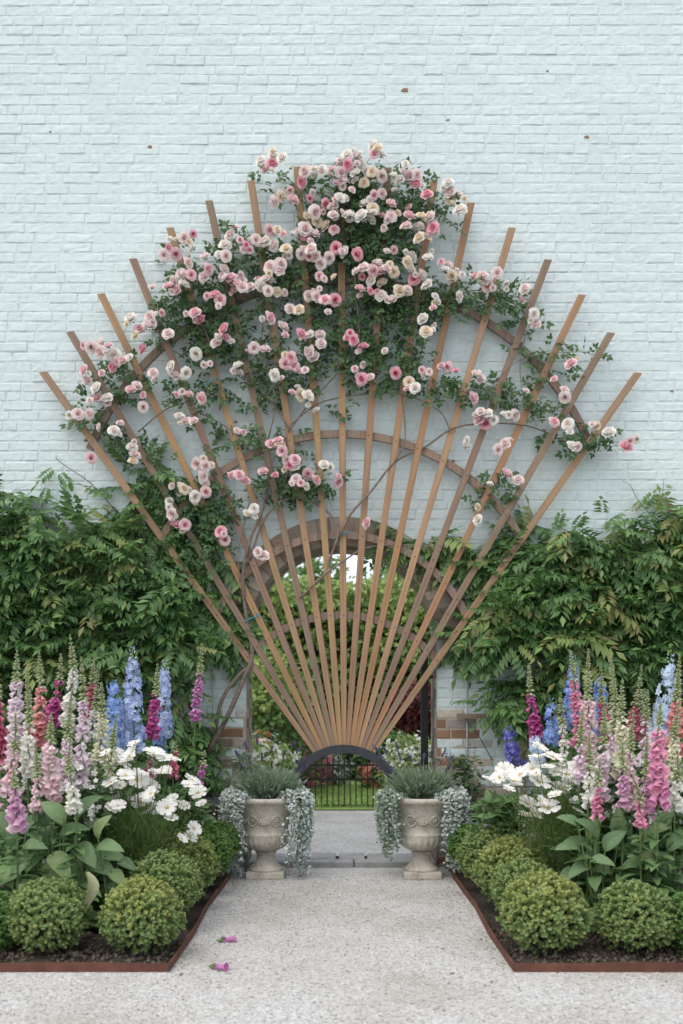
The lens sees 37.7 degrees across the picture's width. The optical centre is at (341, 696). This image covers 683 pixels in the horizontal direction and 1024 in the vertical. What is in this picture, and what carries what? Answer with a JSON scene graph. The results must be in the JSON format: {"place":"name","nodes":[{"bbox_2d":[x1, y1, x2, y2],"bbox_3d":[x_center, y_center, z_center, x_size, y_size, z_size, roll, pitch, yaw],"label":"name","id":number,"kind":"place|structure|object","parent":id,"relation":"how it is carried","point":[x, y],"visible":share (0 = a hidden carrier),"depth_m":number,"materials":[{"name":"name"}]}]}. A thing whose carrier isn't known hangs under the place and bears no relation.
{"place":"outdoors","nodes":[
{"label":"outdoors","id":0,"kind":"place"},
{"bbox_2d":[0,863,233,962],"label":"soil","id":1,"kind":"structure","parent":0,"point":[193,913],"depth_m":5.05,"materials":[{"name":"brown soil"}]},
{"bbox_2d":[0,684,22,887],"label":"foxglove","id":2,"kind":"object","parent":1,"relation":"on","point":[4,731],"visible":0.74,"depth_m":5.88,"materials":[{"name":"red plant"}]},
{"bbox_2d":[0,891,23,951],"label":"boxwood ball","id":3,"kind":"object","parent":1,"relation":"on","point":[5,939],"visible":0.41,"depth_m":4.91,"materials":[{"name":"green plant"}]},
{"bbox_2d":[0,649,26,895],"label":"foxglove","id":4,"kind":"object","parent":1,"relation":"on","point":[16,704],"visible":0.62,"depth_m":5.71,"materials":[{"name":"white plant"}]},
{"bbox_2d":[0,713,34,897],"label":"foxglove","id":5,"kind":"object","parent":1,"relation":"on","point":[13,752],"visible":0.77,"depth_m":5.48,"materials":[{"name":"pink plant"}]},
{"bbox_2d":[0,767,41,930],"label":"foxglove","id":6,"kind":"object","parent":1,"relation":"on","point":[16,813],"visible":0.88,"depth_m":5.17,"materials":[{"name":"pink plant"}]},
{"bbox_2d":[0,815,47,895],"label":"broadleaf plant","id":7,"kind":"object","parent":1,"relation":"on","point":[32,843],"visible":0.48,"depth_m":5.36,"materials":[{"name":"green plant"}]},
{"bbox_2d":[14,668,46,884],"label":"foxglove","id":8,"kind":"object","parent":1,"relation":"on","point":[26,760],"visible":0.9,"depth_m":5.58,"materials":[{"name":"white plant"}]},
{"bbox_2d":[23,651,47,878],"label":"foxglove","id":9,"kind":"object","parent":1,"relation":"on","point":[40,725],"visible":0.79,"depth_m":6.05,"materials":[{"name":"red plant"}]},
{"bbox_2d":[23,747,49,884],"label":"foxglove","id":10,"kind":"object","parent":1,"relation":"on","point":[34,805],"visible":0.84,"depth_m":5.39,"materials":[{"name":"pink plant"}]},
{"bbox_2d":[0,752,74,878],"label":"white campion","id":11,"kind":"object","parent":1,"relation":"on","point":[22,782],"visible":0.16,"depth_m":5.79,"materials":[{"name":"green plant"}]},
{"bbox_2d":[3,875,92,953],"bbox_3d":[-1.457,1.085,4.977,0.436,0.384,0.440,0,0,-34],"label":"boxwood ball","id":12,"kind":"object","parent":1,"relation":"on","point":[46,911],"visible":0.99,"depth_m":4.86,"materials":[{"name":"green plant"}]},
{"bbox_2d":[25,712,72,880],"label":"foxglove","id":13,"kind":"object","parent":1,"relation":"on","point":[52,778],"visible":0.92,"depth_m":5.41,"materials":[{"name":"pink plant"}]},
{"bbox_2d":[43,654,64,860],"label":"foxglove","id":14,"kind":"object","parent":1,"relation":"on","point":[54,707],"visible":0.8,"depth_m":6.48,"materials":[{"name":"purple plant"}]},
{"bbox_2d":[0,811,117,892],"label":"broadleaf plant","id":15,"kind":"object","parent":1,"relation":"on","point":[89,825],"visible":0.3,"depth_m":5.57,"materials":[{"name":"green plant"}]},
{"bbox_2d":[10,795,124,895],"bbox_3d":[-1.462,0.905,5.385,0.615,0.734,0.216,0,0,0],"label":"broadleaf plant","id":16,"kind":"object","parent":1,"relation":"on","point":[56,812],"visible":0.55,"depth_m":5.37,"materials":[{"name":"green plant"}]},
{"bbox_2d":[57,634,78,850],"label":"foxglove","id":17,"kind":"object","parent":1,"relation":"on","point":[72,681],"visible":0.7,"depth_m":6.27,"materials":[{"name":"white plant"}]},
{"bbox_2d":[50,688,86,878],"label":"foxglove","id":18,"kind":"object","parent":1,"relation":"on","point":[68,726],"visible":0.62,"depth_m":5.59,"materials":[{"name":"pink plant"}]},
{"bbox_2d":[26,748,134,880],"bbox_3d":[-1.544,0.782,5.838,0.700,0.979,0.608,0,0,0],"label":"white campion","id":19,"kind":"object","parent":1,"relation":"on","point":[91,787],"visible":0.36,"depth_m":5.71,"materials":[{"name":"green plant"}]},
{"bbox_2d":[54,737,116,932],"bbox_3d":[-1.399,0.770,5.379,0.400,1.117,0.383,0,0,34],"label":"foxglove","id":20,"kind":"object","parent":1,"relation":"on","point":[74,805],"visible":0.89,"depth_m":5.33,"materials":[{"name":"white plant"}]},
{"bbox_2d":[72,665,99,881],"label":"foxglove","id":21,"kind":"object","parent":1,"relation":"on","point":[95,707],"visible":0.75,"depth_m":6.39,"materials":[{"name":"plant"}]},
{"bbox_2d":[71,656,105,901],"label":"foxglove","id":22,"kind":"object","parent":1,"relation":"on","point":[82,755],"visible":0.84,"depth_m":5.68,"materials":[{"name":"white plant"}]},
{"bbox_2d":[82,713,117,910],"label":"foxglove","id":23,"kind":"object","parent":1,"relation":"on","point":[112,744],"visible":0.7,"depth_m":5.73,"materials":[{"name":"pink plant"}]},
{"bbox_2d":[83,682,125,908],"bbox_3d":[-1.415,0.591,5.832,0.399,1.358,0.351,0,0,-26],"label":"foxglove","id":24,"kind":"object","parent":1,"relation":"on","point":[102,723],"visible":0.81,"depth_m":5.82,"materials":[{"name":"plant"}]},
{"bbox_2d":[81,741,143,902],"bbox_3d":[-1.438,0.767,6.201,0.660,1.008,0.628,0,0,0],"label":"white campion","id":25,"kind":"object","parent":1,"relation":"on","point":[91,752],"visible":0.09,"depth_m":6.12,"materials":[{"name":"green plant"}]},
{"bbox_2d":[99,679,126,884],"bbox_3d":[-1.433,0.580,6.216,0.246,1.380,0.222,0,0,0],"label":"delphinium","id":26,"kind":"object","parent":1,"relation":"on","point":[113,705],"visible":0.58,"depth_m":6.15,"materials":[{"name":"blue plant"}]},
{"bbox_2d":[93,815,135,897],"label":"broadleaf plant","id":27,"kind":"object","parent":1,"relation":"on","point":[116,875],"visible":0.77,"depth_m":5.41,"materials":[{"name":"green plant"}]},
{"bbox_2d":[118,646,149,863],"bbox_3d":[-1.304,0.476,6.279,0.245,1.588,0.242,0,0,0],"label":"delphinium","id":28,"kind":"object","parent":1,"relation":"on","point":[131,716],"visible":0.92,"depth_m":6.21,"materials":[{"name":"blue plant"}]},
{"bbox_2d":[95,874,186,954],"bbox_3d":[-0.999,1.077,4.979,0.447,0.400,0.456,0,0,40],"label":"boxwood ball","id":29,"kind":"object","parent":1,"relation":"on","point":[136,911],"visible":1,"depth_m":4.87,"materials":[{"name":"green plant"}]},
{"bbox_2d":[92,739,206,881],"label":"white cosmos","id":30,"kind":"object","parent":1,"relation":"on","point":[134,833],"visible":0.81,"depth_m":5.76,"materials":[{"name":"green plant"}]},
{"bbox_2d":[133,664,168,855],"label":"foxglove","id":31,"kind":"object","parent":1,"relation":"on","point":[152,729],"visible":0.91,"depth_m":6.48,"materials":[{"name":"purple plant"}]},
{"bbox_2d":[128,849,203,918],"bbox_3d":[-0.973,1.055,5.501,0.433,0.449,0.430,0,0,-18],"label":"boxwood ball","id":32,"kind":"object","parent":1,"relation":"on","point":[158,864],"visible":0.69,"depth_m":5.42,"materials":[{"name":"green plant"}]},
{"bbox_2d":[155,660,177,836],"bbox_3d":[-1.185,0.509,6.702,0.230,1.522,0.216,0,0,0],"label":"delphinium","id":33,"kind":"object","parent":1,"relation":"on","point":[164,732],"visible":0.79,"depth_m":6.68,"materials":[{"name":"blue plant"}]},
{"bbox_2d":[153,779,222,845],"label":"leafy plant","id":34,"kind":"object","parent":1,"relation":"on","point":[187,797],"visible":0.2,"depth_m":6.49,"materials":[{"name":"green plant"}]},
{"bbox_2d":[157,829,221,895],"bbox_3d":[-0.947,1.041,6.051,0.451,0.478,0.460,0,0,45],"label":"boxwood ball","id":35,"kind":"object","parent":1,"relation":"on","point":[207,856],"visible":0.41,"depth_m":5.96,"materials":[{"name":"green plant"}]},
{"bbox_2d":[176,644,216,818],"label":"foxglove","id":36,"kind":"object","parent":1,"relation":"on","point":[194,713],"visible":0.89,"depth_m":6.88,"materials":[{"name":"purple plant"}]},
{"bbox_2d":[187,823,234,890],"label":"boxwood ball","id":37,"kind":"object","parent":1,"relation":"on","point":[220,841],"visible":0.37,"depth_m":6.49,"materials":[{"name":"green plant"}]},
{"bbox_2d":[202,819,241,878],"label":"boxwood ball","id":38,"kind":"object","parent":1,"relation":"on","point":[229,828],"visible":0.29,"depth_m":6.91,"materials":[{"name":"green plant"}]},
{"bbox_2d":[295,780,377,809],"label":"lawn","id":39,"kind":"structure","parent":0,"point":[346,808],"depth_m":12.59,"materials":[{"name":"green plant"}]},
{"bbox_2d":[252,639,329,780],"bbox_3d":[-0.991,0.284,13.187,1.699,2.160,1.448,0,0,29],"label":"shrub","id":40,"kind":"object","parent":39,"relation":"on","point":[284,724],"visible":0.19,"depth_m":12.87,"materials":[{"name":"green plant"}]},
{"bbox_2d":[260,556,353,606],"bbox_3d":[-1.649,-1.554,29.968,5.067,5.705,4.888,0,0,42],"label":"garden tree","id":41,"kind":"object","parent":39,"relation":"on","point":[317,569],"visible":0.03,"depth_m":29.13,"materials":[{"name":"green plant"}]},
{"bbox_2d":[257,754,420,806],"bbox_3d":[0.000,0.978,11.594,3.500,0.625,0.024,0,0,0],"label":"iron fence","id":42,"kind":"object","parent":39,"relation":"on","point":[338,778],"visible":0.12,"depth_m":11.59,"materials":[{"name":"black metal"}]},
{"bbox_2d":[252,569,430,781],"bbox_3d":[0.005,-0.301,15.598,7.381,3.390,1.577,0,0,0],"label":"garden hedge","id":43,"kind":"object","parent":39,"relation":"on","point":[350,600],"visible":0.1,"depth_m":15.37,"materials":[{"name":"green plant"}]},
{"bbox_2d":[384,679,430,769],"bbox_3d":[1.041,0.528,12.995,0.984,1.528,0.974,0,0,0],"label":"red maple","id":44,"kind":"object","parent":39,"relation":"on","point":[409,721],"visible":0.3,"depth_m":12.77,"materials":[{"name":"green plant"}]},
{"bbox_2d":[0,810,682,1023],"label":"gravel ground","id":45,"kind":"structure","parent":0,"point":[337,832],"depth_m":4.63,"materials":[{"name":"beige gravel"}]},
{"bbox_2d":[0,862,237,971],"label":"bed edging","id":46,"kind":"object","parent":45,"relation":"on","point":[80,967],"visible":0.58,"depth_m":4.69,"materials":[{"name":"metal"}]},
{"bbox_2d":[218,730,276,871],"bbox_3d":[-0.686,0.759,7.350,0.429,1.042,0.320,0,0,0],"label":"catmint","id":47,"kind":"object","parent":45,"relation":"on","point":[243,757],"visible":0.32,"depth_m":7.31,"materials":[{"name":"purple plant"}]},
{"bbox_2d":[236,798,298,878],"bbox_3d":[-0.544,1.001,7.200,0.478,0.578,0.478,0,0,0],"label":"stone urn","id":48,"kind":"object","parent":45,"relation":"on","point":[263,820],"visible":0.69,"depth_m":7.06,"materials":[{"name":"stone"}]},
{"bbox_2d":[213,783,255,877],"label":"trailing plant","id":49,"kind":"object","parent":48,"relation":"in","point":[231,798],"visible":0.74,"depth_m":7.03,"materials":[{"name":"green plant"}]},
{"bbox_2d":[226,735,307,798],"bbox_3d":[-0.530,0.511,7.203,0.592,0.478,0.598,0,0,0],"label":"lavender","id":50,"kind":"object","parent":48,"relation":"in","point":[266,784],"visible":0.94,"depth_m":7.09,"materials":[{"name":"green plant"}]},
{"bbox_2d":[276,786,315,874],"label":"trailing plant","id":51,"kind":"object","parent":48,"relation":"in","point":[305,821],"visible":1,"depth_m":7.05,"materials":[{"name":"green plant"}]},
{"bbox_2d":[252,732,301,784],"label":"hydrangea","id":52,"kind":"object","parent":45,"relation":"on","point":[265,748],"visible":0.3,"depth_m":10.48,"materials":[{"name":"white plant"}]},
{"bbox_2d":[0,0,682,866],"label":"brick wall","id":53,"kind":"structure","parent":45,"relation":"on","point":[552,130],"depth_m":7.60,"materials":[{"name":"white brick"}]},
{"bbox_2d":[0,430,278,836],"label":"wisteria","id":54,"kind":"object","parent":53,"relation":"attached to","point":[168,619],"visible":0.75,"depth_m":7.29,"materials":[{"name":"green plant"}]},
{"bbox_2d":[39,166,641,809],"bbox_3d":[-0.007,-1.573,7.530,4.521,4.862,0.140,0,0,0],"label":"fan trellis","id":55,"kind":"object","parent":53,"relation":"attached to","point":[347,738],"visible":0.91,"depth_m":7.49,"materials":[{"name":"wood"}]},
{"bbox_2d":[59,139,641,752],"bbox_3d":[0.037,-1.851,7.433,4.354,4.545,0.369,0,0,0],"label":"climbing rose","id":56,"kind":"object","parent":55,"relation":"attached to","point":[365,253],"visible":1,"depth_m":7.40,"materials":[{"name":"pink plant"}]},
{"bbox_2d":[363,481,682,822],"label":"wisteria","id":57,"kind":"object","parent":53,"relation":"attached to","point":[634,584],"visible":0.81,"depth_m":7.24,"materials":[{"name":"green plant"}]},
{"bbox_2d":[248,853,435,867],"bbox_3d":[0.000,1.276,7.780,1.430,0.067,0.440,0,0,0],"label":"stone threshold","id":58,"kind":"object","parent":45,"relation":"on","point":[351,860],"visible":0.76,"depth_m":7.62,"materials":[{"name":"stone"}]},
{"bbox_2d":[421,642,432,770],"bbox_3d":[0.674,0.430,7.900,0.092,1.720,0.050,0,0,0],"label":"gate post","id":59,"kind":"object","parent":58,"relation":"on","point":[424,718],"visible":0.32,"depth_m":7.88,"materials":[{"name":"black metal"}]},
{"bbox_2d":[376,730,430,786],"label":"white shrub","id":60,"kind":"object","parent":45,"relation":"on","point":[404,750],"visible":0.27,"depth_m":10.65,"materials":[{"name":"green plant"}]},
{"bbox_2d":[389,798,452,878],"bbox_3d":[0.576,1.001,7.200,0.478,0.578,0.478,0,0,0],"label":"stone urn","id":61,"kind":"object","parent":45,"relation":"on","point":[421,831],"visible":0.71,"depth_m":7.06,"materials":[{"name":"stone"}]},
{"bbox_2d":[373,785,413,861],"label":"trailing plant","id":62,"kind":"object","parent":61,"relation":"in","point":[385,824],"visible":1,"depth_m":7.05,"materials":[{"name":"green plant"}]},
{"bbox_2d":[372,741,461,798],"bbox_3d":[0.546,0.530,7.206,0.657,0.432,0.579,0,0,0],"label":"lavender","id":63,"kind":"object","parent":61,"relation":"in","point":[423,783],"visible":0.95,"depth_m":7.09,"materials":[{"name":"green plant"}]},
{"bbox_2d":[429,785,471,874],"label":"trailing plant","id":64,"kind":"object","parent":61,"relation":"in","point":[460,802],"visible":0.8,"depth_m":6.98,"materials":[{"name":"green plant"}]},
{"bbox_2d":[445,862,682,971],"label":"bed edging","id":65,"kind":"object","parent":45,"relation":"on","point":[608,967],"visible":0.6,"depth_m":4.69,"materials":[{"name":"metal"}]},
{"bbox_2d":[284,554,399,604],"label":"sky","id":66,"kind":"structure","parent":0,"point":[351,562],"materials":[{"name":"white"}]},
{"bbox_2d":[452,864,682,962],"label":"soil","id":67,"kind":"structure","parent":0,"point":[488,911],"depth_m":5.10,"materials":[{"name":"brown soil"}]},
{"bbox_2d":[0,928,682,962],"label":"soil crumbs","id":68,"kind":"object","parent":67,"relation":"on","point":[92,946],"visible":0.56,"depth_m":4.91,"materials":[{"name":"brown soil"}]},
{"bbox_2d":[434,738,490,864],"bbox_3d":[0.868,0.789,7.346,0.462,0.984,0.327,0,0,0],"label":"catmint","id":69,"kind":"object","parent":67,"relation":"on","point":[464,766],"visible":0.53,"depth_m":7.32,"materials":[{"name":"green plant"}]},
{"bbox_2d":[445,823,479,878],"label":"boxwood ball","id":70,"kind":"object","parent":67,"relation":"on","point":[459,834],"visible":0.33,"depth_m":6.90,"materials":[{"name":"green plant"}]},
{"bbox_2d":[455,825,511,891],"bbox_3d":[0.949,1.050,6.452,0.438,0.459,0.434,0,0,42],"label":"boxwood ball","id":71,"kind":"object","parent":67,"relation":"on","point":[468,849],"visible":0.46,"depth_m":6.38,"materials":[{"name":"green plant"}]},
{"bbox_2d":[463,789,540,848],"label":"leafy plant","id":72,"kind":"object","parent":67,"relation":"on","point":[489,816],"visible":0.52,"depth_m":6.49,"materials":[{"name":"green plant"}]},
{"bbox_2d":[470,834,548,902],"bbox_3d":[1.003,1.045,5.951,0.479,0.468,0.469,0,0,-31],"label":"boxwood ball","id":73,"kind":"object","parent":67,"relation":"on","point":[493,856],"visible":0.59,"depth_m":5.87,"materials":[{"name":"green plant"}]},
{"bbox_2d":[503,726,528,831],"bbox_3d":[1.171,0.730,6.705,0.214,1.081,0.229,0,0,41],"label":"delphinium","id":74,"kind":"object","parent":67,"relation":"on","point":[514,751],"visible":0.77,"depth_m":6.67,"materials":[{"name":"blue plant"}]},
{"bbox_2d":[489,857,552,913],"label":"boxwood ball","id":75,"kind":"object","parent":67,"relation":"on","point":[504,875],"visible":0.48,"depth_m":5.45,"materials":[{"name":"green plant"}]},
{"bbox_2d":[522,663,558,853],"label":"foxglove","id":76,"kind":"object","parent":67,"relation":"on","point":[534,724],"visible":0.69,"depth_m":6.70,"materials":[{"name":"purple plant"}]},
{"bbox_2d":[495,867,593,955],"bbox_3d":[1.009,1.063,4.984,0.490,0.429,0.480,0,0,7],"label":"boxwood ball","id":77,"kind":"object","parent":67,"relation":"on","point":[547,903],"visible":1,"depth_m":4.86,"materials":[{"name":"green plant"}]},
{"bbox_2d":[482,741,611,880],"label":"white cosmos","id":78,"kind":"object","parent":67,"relation":"on","point":[546,808],"visible":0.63,"depth_m":5.83,"materials":[{"name":"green plant"}]},
{"bbox_2d":[542,698,560,867],"bbox_3d":[1.353,0.639,6.512,0.175,1.262,0.231,0,0,-43],"label":"delphinium","id":79,"kind":"object","parent":67,"relation":"on","point":[550,733],"visible":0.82,"depth_m":6.49,"materials":[{"name":"blue plant"}]},
{"bbox_2d":[554,654,582,865],"bbox_3d":[1.456,0.500,6.337,0.217,1.540,0.224,0,0,44],"label":"delphinium","id":80,"kind":"object","parent":67,"relation":"on","point":[566,703],"visible":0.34,"depth_m":6.25,"materials":[{"name":"blue plant"}]},
{"bbox_2d":[550,691,588,879],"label":"foxglove","id":81,"kind":"object","parent":67,"relation":"on","point":[563,743],"visible":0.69,"depth_m":6.18,"materials":[{"name":"white plant"}]},
{"bbox_2d":[564,707,594,895],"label":"foxglove","id":82,"kind":"object","parent":67,"relation":"on","point":[579,772],"visible":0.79,"depth_m":5.67,"materials":[{"name":"pink plant"}]},
{"bbox_2d":[559,650,610,891],"bbox_3d":[1.479,0.498,6.120,0.412,1.572,0.330,0,0,33],"label":"foxglove","id":83,"kind":"object","parent":67,"relation":"on","point":[575,705],"visible":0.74,"depth_m":6.09,"materials":[{"name":"pink plant"}]},
{"bbox_2d":[560,649,610,893],"bbox_3d":[1.467,0.510,5.782,0.337,1.574,0.400,0,0,-37],"label":"foxglove","id":84,"kind":"object","parent":67,"relation":"on","point":[587,703],"visible":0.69,"depth_m":5.71,"materials":[{"name":"white plant"}]},
{"bbox_2d":[569,732,604,931],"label":"foxglove","id":85,"kind":"object","parent":67,"relation":"on","point":[589,782],"visible":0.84,"depth_m":5.48,"materials":[{"name":"white plant"}]},
{"bbox_2d":[572,757,605,925],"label":"foxglove","id":86,"kind":"object","parent":67,"relation":"on","point":[596,813],"visible":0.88,"depth_m":5.38,"materials":[{"name":"pink plant"}]},
{"bbox_2d":[540,749,641,893],"bbox_3d":[1.530,0.782,5.931,0.735,0.978,0.576,0,0,0],"label":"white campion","id":87,"kind":"object","parent":67,"relation":"on","point":[607,814],"visible":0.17,"depth_m":5.80,"materials":[{"name":"green plant"}]},
{"bbox_2d":[570,699,623,907],"bbox_3d":[1.385,0.639,5.622,0.378,1.263,0.474,0,0,-15],"label":"foxglove","id":88,"kind":"object","parent":67,"relation":"on","point":[605,768],"visible":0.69,"depth_m":5.58,"materials":[{"name":"white plant"}]},
{"bbox_2d":[593,671,625,877],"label":"foxglove","id":89,"kind":"object","parent":67,"relation":"on","point":[612,749],"visible":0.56,"depth_m":5.88,"materials":[{"name":"pink plant"}]},
{"bbox_2d":[585,678,634,894],"bbox_3d":[1.565,0.581,5.671,0.428,1.379,0.384,0,0,0],"label":"foxglove","id":90,"kind":"object","parent":67,"relation":"on","point":[621,731],"visible":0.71,"depth_m":5.63,"materials":[{"name":"white plant"}]},
{"bbox_2d":[555,809,666,905],"bbox_3d":[1.456,0.939,5.388,0.617,0.669,0.188,0,0,0],"label":"broadleaf plant","id":91,"kind":"object","parent":67,"relation":"on","point":[613,838],"visible":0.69,"depth_m":5.39,"materials":[{"name":"green plant"}]},
{"bbox_2d":[559,809,676,900],"bbox_3d":[1.536,0.947,5.561,0.670,0.656,0.210,0,0,0],"label":"broadleaf plant","id":92,"kind":"object","parent":67,"relation":"on","point":[663,826],"visible":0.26,"depth_m":5.59,"materials":[{"name":"green plant"}]},
{"bbox_2d":[586,742,654,925],"bbox_3d":[1.504,0.757,5.429,0.385,1.027,0.298,0,0,0],"label":"foxglove","id":93,"kind":"object","parent":67,"relation":"on","point":[624,801],"visible":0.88,"depth_m":5.40,"materials":[{"name":"pink plant"}]},
{"bbox_2d":[614,710,653,882],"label":"foxglove","id":94,"kind":"object","parent":67,"relation":"on","point":[631,796],"visible":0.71,"depth_m":5.50,"materials":[{"name":"pink plant"}]},
{"bbox_2d":[591,878,677,951],"bbox_3d":[1.458,1.090,4.983,0.422,0.380,0.425,0,0,23],"label":"boxwood ball","id":95,"kind":"object","parent":67,"relation":"on","point":[626,913],"visible":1,"depth_m":4.88,"materials":[{"name":"green plant"}]},
{"bbox_2d":[601,747,682,883],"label":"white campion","id":96,"kind":"object","parent":67,"relation":"on","point":[661,847],"visible":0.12,"depth_m":5.71,"materials":[{"name":"green plant"}]},
{"bbox_2d":[610,689,681,890],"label":"foxglove","id":97,"kind":"object","parent":67,"relation":"on","point":[641,743],"visible":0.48,"depth_m":5.77,"materials":[{"name":"pink plant"}]},
{"bbox_2d":[613,778,679,892],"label":"foxglove","id":98,"kind":"object","parent":67,"relation":"on","point":[640,822],"visible":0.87,"depth_m":5.29,"materials":[{"name":"pink plant"}]},
{"bbox_2d":[616,736,676,902],"bbox_3d":[1.614,0.739,5.354,0.443,1.062,0.440,0,0,0],"label":"foxglove","id":99,"kind":"object","parent":67,"relation":"on","point":[634,863],"visible":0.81,"depth_m":5.33,"materials":[{"name":"pink plant"}]},
{"bbox_2d":[633,825,682,896],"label":"broadleaf plant","id":100,"kind":"object","parent":67,"relation":"on","point":[676,838],"visible":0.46,"depth_m":5.37,"materials":[{"name":"green plant"}]},
{"bbox_2d":[642,701,677,907],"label":"foxglove","id":101,"kind":"object","parent":67,"relation":"on","point":[658,788],"visible":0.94,"depth_m":5.26,"materials":[{"name":"pink plant"}]},
{"bbox_2d":[647,653,675,740],"bbox_3d":[1.966,0.501,6.202,0.223,1.538,0.245,0,0,26],"label":"delphinium","id":102,"kind":"object","parent":67,"relation":"on","point":[666,674],"visible":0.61,"depth_m":6.13,"materials":[{"name":"blue plant"}]},
{"bbox_2d":[651,750,682,906],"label":"foxglove","id":103,"kind":"object","parent":67,"relation":"on","point":[675,799],"visible":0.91,"depth_m":5.38,"materials":[{"name":"white plant"}]},
{"bbox_2d":[652,699,682,888],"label":"foxglove","id":104,"kind":"object","parent":67,"relation":"on","point":[673,746],"visible":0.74,"depth_m":5.57,"materials":[{"name":"white plant"}]},
{"bbox_2d":[654,653,682,907],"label":"foxglove","id":105,"kind":"object","parent":67,"relation":"on","point":[677,693],"visible":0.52,"depth_m":5.85,"materials":[{"name":"pink plant"}]},
{"bbox_2d":[665,891,682,953],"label":"boxwood ball","id":106,"kind":"object","parent":67,"relation":"on","point":[677,899],"visible":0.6,"depth_m":4.93,"materials":[{"name":"green plant"}]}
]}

